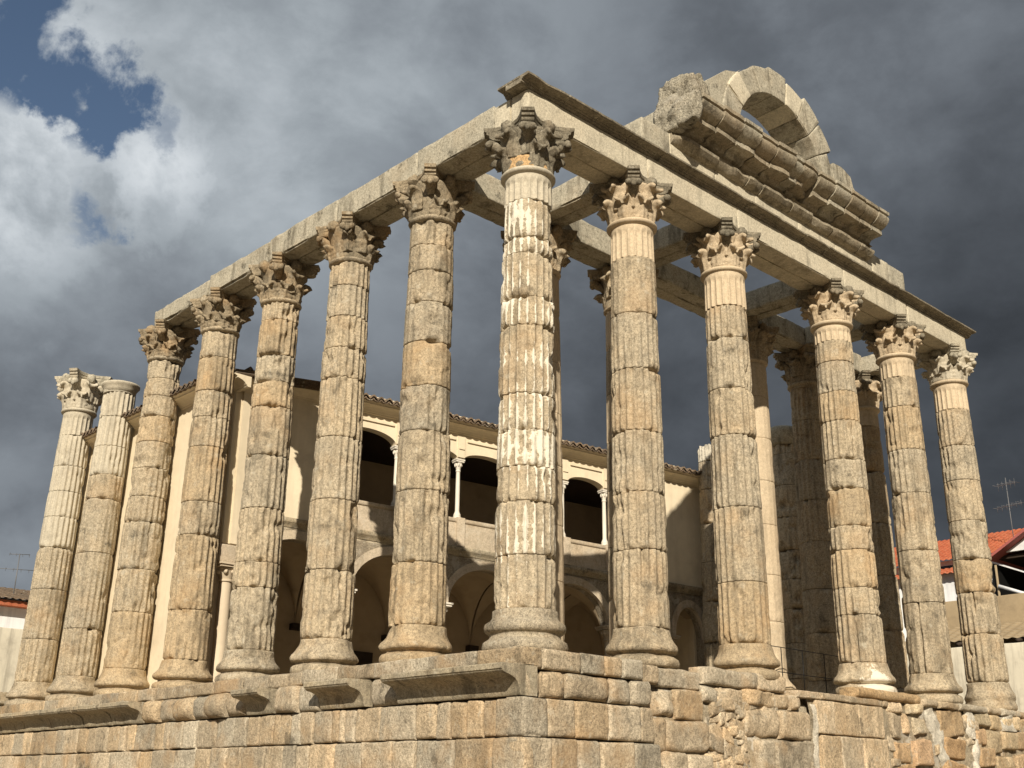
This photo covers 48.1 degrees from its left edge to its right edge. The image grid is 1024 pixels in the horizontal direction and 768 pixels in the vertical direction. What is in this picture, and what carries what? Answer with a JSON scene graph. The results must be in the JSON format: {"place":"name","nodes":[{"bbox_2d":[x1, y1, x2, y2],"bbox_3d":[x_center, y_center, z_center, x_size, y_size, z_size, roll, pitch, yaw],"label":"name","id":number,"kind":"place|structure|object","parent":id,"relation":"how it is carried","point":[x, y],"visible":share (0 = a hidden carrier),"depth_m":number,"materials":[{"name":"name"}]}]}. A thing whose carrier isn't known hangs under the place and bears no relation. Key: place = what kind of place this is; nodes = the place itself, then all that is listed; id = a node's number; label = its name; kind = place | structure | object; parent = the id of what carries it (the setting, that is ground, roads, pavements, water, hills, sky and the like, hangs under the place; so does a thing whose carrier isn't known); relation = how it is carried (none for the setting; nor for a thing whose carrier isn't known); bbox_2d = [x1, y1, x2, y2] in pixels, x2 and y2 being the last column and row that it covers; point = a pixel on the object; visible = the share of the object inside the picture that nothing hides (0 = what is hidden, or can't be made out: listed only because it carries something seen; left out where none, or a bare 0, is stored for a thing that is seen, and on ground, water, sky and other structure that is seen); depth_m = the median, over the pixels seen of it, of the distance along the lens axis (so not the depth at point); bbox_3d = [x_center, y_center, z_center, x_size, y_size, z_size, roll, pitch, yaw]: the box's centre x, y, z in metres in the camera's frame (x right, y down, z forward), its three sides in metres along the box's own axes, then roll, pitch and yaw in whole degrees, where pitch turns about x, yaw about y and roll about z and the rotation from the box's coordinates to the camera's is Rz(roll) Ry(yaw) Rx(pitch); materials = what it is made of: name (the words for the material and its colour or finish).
{"place":"outdoors","nodes":[
{"label":"outdoors","id":0,"kind":"place"},
{"bbox_2d":[0,692,7,705],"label":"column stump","id":1,"kind":"object","parent":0,"point":[3,698],"visible":0.16,"depth_m":27.03,"materials":[{"name":"stone"}]},
{"bbox_2d":[0,587,29,691],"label":"house","id":2,"kind":"structure","parent":0,"point":[13,612],"depth_m":38.82,"materials":[{"name":"paint"}]},
{"bbox_2d":[0,553,33,593],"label":"tv antenna","id":3,"kind":"object","parent":2,"relation":"attached to","point":[16,554],"visible":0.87,"depth_m":41.43,"materials":[{"name":"grey metal"}]},
{"bbox_2d":[0,0,1023,598],"label":"sky","id":4,"kind":"structure","parent":0,"point":[148,148],"materials":[{"name":"grey"}]},
{"bbox_2d":[894,528,1023,640],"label":"house","id":5,"kind":"structure","parent":0,"point":[996,540],"depth_m":47.40,"materials":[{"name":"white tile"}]},
{"bbox_2d":[993,478,1022,536],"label":"tv antenna","id":6,"kind":"object","parent":5,"relation":"attached to","point":[1014,504],"visible":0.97,"depth_m":46.68,"materials":[{"name":"grey metal"}]},
{"bbox_2d":[907,642,1023,711],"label":"plastered yard wall","id":7,"kind":"structure","parent":0,"point":[1014,652],"depth_m":35.72,"materials":[{"name":"paint"}]},
{"bbox_2d":[991,529,1023,595],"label":"shed","id":8,"kind":"structure","parent":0,"point":[1006,580],"depth_m":42.53,"materials":[{"name":"white metal"}]},
{"label":"ground","id":9,"kind":"structure","parent":0,"visible":0},
{"bbox_2d":[0,645,1023,767],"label":"temple podium","id":10,"kind":"object","parent":9,"relation":"on","point":[520,706],"visible":1,"depth_m":16.66,"materials":[{"name":"stone"}]},
{"bbox_2d":[4,368,112,705],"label":"corinthian column","id":11,"kind":"structure","parent":10,"relation":"on","point":[80,396],"depth_m":26.39,"materials":[{"name":"beige stone"}]},
{"bbox_2d":[45,380,139,700],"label":"corinthian column","id":12,"kind":"structure","parent":10,"relation":"on","point":[78,661],"depth_m":24.73,"materials":[{"name":"beige stone"}]},
{"bbox_2d":[93,319,200,695],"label":"corinthian column","id":13,"kind":"structure","parent":10,"relation":"on","point":[167,349],"depth_m":23.37,"materials":[{"name":"stone"}]},
{"bbox_2d":[151,287,256,687],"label":"corinthian column","id":14,"kind":"structure","parent":10,"relation":"on","point":[220,315],"depth_m":21.75,"materials":[{"name":"stone"}]},
{"bbox_2d":[154,106,495,328],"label":"flank entablature","id":15,"kind":"structure","parent":14,"relation":"on","point":[460,153],"depth_m":19.87,"materials":[{"name":"stone"}]},
{"bbox_2d":[214,252,320,681],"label":"corinthian column","id":16,"kind":"structure","parent":10,"relation":"on","point":[281,289],"depth_m":20.21,"materials":[{"name":"grey stone"}]},
{"bbox_2d":[289,211,390,672],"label":"corinthian column","id":17,"kind":"structure","parent":10,"relation":"on","point":[350,242],"depth_m":18.68,"materials":[{"name":"beige stone"}]},
{"bbox_2d":[52,366,704,688],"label":"palace","id":18,"kind":"structure","parent":10,"relation":"on","point":[470,602],"depth_m":26.97,"materials":[{"name":"beige paint"}]},
{"bbox_2d":[351,651,372,665],"bbox_3d":[-3.794,7.002,26.722,1.100,1.592,0.040,12,-23,-29],"label":"inner door","id":19,"kind":"structure","parent":18,"relation":"in","point":[364,658],"depth_m":27.07,"materials":[{"name":"brown wood"}]},
{"bbox_2d":[378,163,474,662],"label":"corinthian column","id":20,"kind":"structure","parent":10,"relation":"on","point":[431,198],"depth_m":17.13,"materials":[{"name":"stone"}]},
{"bbox_2d":[482,106,574,651],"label":"corinthian column","id":21,"kind":"structure","parent":10,"relation":"on","point":[528,147],"depth_m":15.60,"materials":[{"name":"grey stone"}]},
{"bbox_2d":[500,225,577,640],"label":"corinthian column","id":22,"kind":"structure","parent":10,"relation":"on","point":[562,240],"depth_m":19.23,"materials":[{"name":"stone"}]},
{"bbox_2d":[460,173,919,377],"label":"entablature","id":23,"kind":"structure","parent":22,"relation":"on","point":[572,206],"depth_m":21.37,"materials":[{"name":"stone"}]},
{"bbox_2d":[587,265,658,656],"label":"corinthian column","id":24,"kind":"structure","parent":10,"relation":"on","point":[600,280],"depth_m":20.91,"materials":[{"name":"stone"}]},
{"bbox_2d":[589,165,679,668],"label":"corinthian column","id":25,"kind":"structure","parent":10,"relation":"on","point":[631,201],"depth_m":17.13,"materials":[{"name":"beige stone"}]},
{"bbox_2d":[697,444,720,666],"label":"corinthian column","id":26,"kind":"structure","parent":10,"relation":"on","point":[711,643],"depth_m":28.98,"materials":[{"name":"grey stone"}]},
{"bbox_2d":[682,217,780,679],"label":"corinthian column","id":27,"kind":"structure","parent":10,"relation":"on","point":[722,250],"depth_m":18.75,"materials":[{"name":"stone"}]},
{"bbox_2d":[495,71,975,352],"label":"front entablature","id":28,"kind":"structure","parent":27,"relation":"on","point":[604,148],"depth_m":19.90,"materials":[{"name":"stone"}]},
{"bbox_2d":[624,117,904,289],"bbox_3d":[5.069,-3.052,21.895,8.629,0.668,0.587,18,-26,-40],"label":"attic course","id":29,"kind":"object","parent":28,"relation":"on","point":[650,131],"visible":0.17,"depth_m":20.92,"materials":[{"name":"stone"}]},
{"bbox_2d":[653,72,709,133],"bbox_3d":[3.102,-4.884,19.923,1.132,1.513,0.977,18,-26,-40],"label":"rubble lump","id":30,"kind":"object","parent":29,"relation":"on","point":[679,108],"visible":0.88,"depth_m":19.55,"materials":[{"name":"stone"}]},
{"bbox_2d":[644,92,888,260],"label":"pediment cornice","id":31,"kind":"structure","parent":29,"relation":"on","point":[727,142],"depth_m":21.06,"materials":[{"name":"stone"}]},
{"bbox_2d":[704,66,853,189],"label":"relieving arch","id":32,"kind":"structure","parent":31,"relation":"on","point":[773,104],"depth_m":22.77,"materials":[{"name":"stone"}]},
{"bbox_2d":[747,316,795,690],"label":"corinthian column","id":33,"kind":"structure","parent":10,"relation":"on","point":[762,338],"depth_m":23.03,"materials":[{"name":"stone"}]},
{"bbox_2d":[771,425,808,690],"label":"corinthian column","id":34,"kind":"structure","parent":10,"relation":"on","point":[785,483],"depth_m":27.41,"materials":[{"name":"beige stone"}]},
{"bbox_2d":[771,645,837,692],"bbox_3d":[5.506,5.480,21.514,2.900,0.938,0.018,18,-26,-40],"label":"railing","id":35,"kind":"object","parent":10,"relation":"on","point":[782,672],"visible":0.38,"depth_m":21.56,"materials":[{"name":"black metal"}]},
{"bbox_2d":[773,343,839,693],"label":"corinthian column","id":36,"kind":"structure","parent":10,"relation":"on","point":[798,367],"depth_m":24.31,"materials":[{"name":"beige stone"}]},
{"bbox_2d":[792,278,896,694],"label":"corinthian column","id":37,"kind":"structure","parent":10,"relation":"on","point":[829,310],"depth_m":21.04,"materials":[{"name":"stone"}]},
{"bbox_2d":[855,370,908,692],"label":"corinthian column","id":38,"kind":"structure","parent":10,"relation":"on","point":[868,389],"depth_m":25.88,"materials":[{"name":"beige stone"}]},
{"bbox_2d":[858,314,963,703],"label":"corinthian column","id":39,"kind":"structure","parent":10,"relation":"on","point":[894,343],"depth_m":22.64,"materials":[{"name":"beige stone"}]},
{"bbox_2d":[915,343,1017,710],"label":"corinthian column","id":40,"kind":"structure","parent":10,"relation":"on","point":[949,371],"depth_m":24.18,"materials":[{"name":"beige stone"}]},
{"bbox_2d":[905,622,1023,646],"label":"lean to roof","id":41,"kind":"object","parent":9,"relation":"on","point":[1010,630],"visible":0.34,"depth_m":38.71,"materials":[{"name":"beige tile"}]},
{"bbox_2d":[944,593,1023,647],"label":"rendered wall","id":42,"kind":"structure","parent":9,"relation":"on","point":[1011,608],"depth_m":40.22,"materials":[{"name":"beige paint"}]}
]}

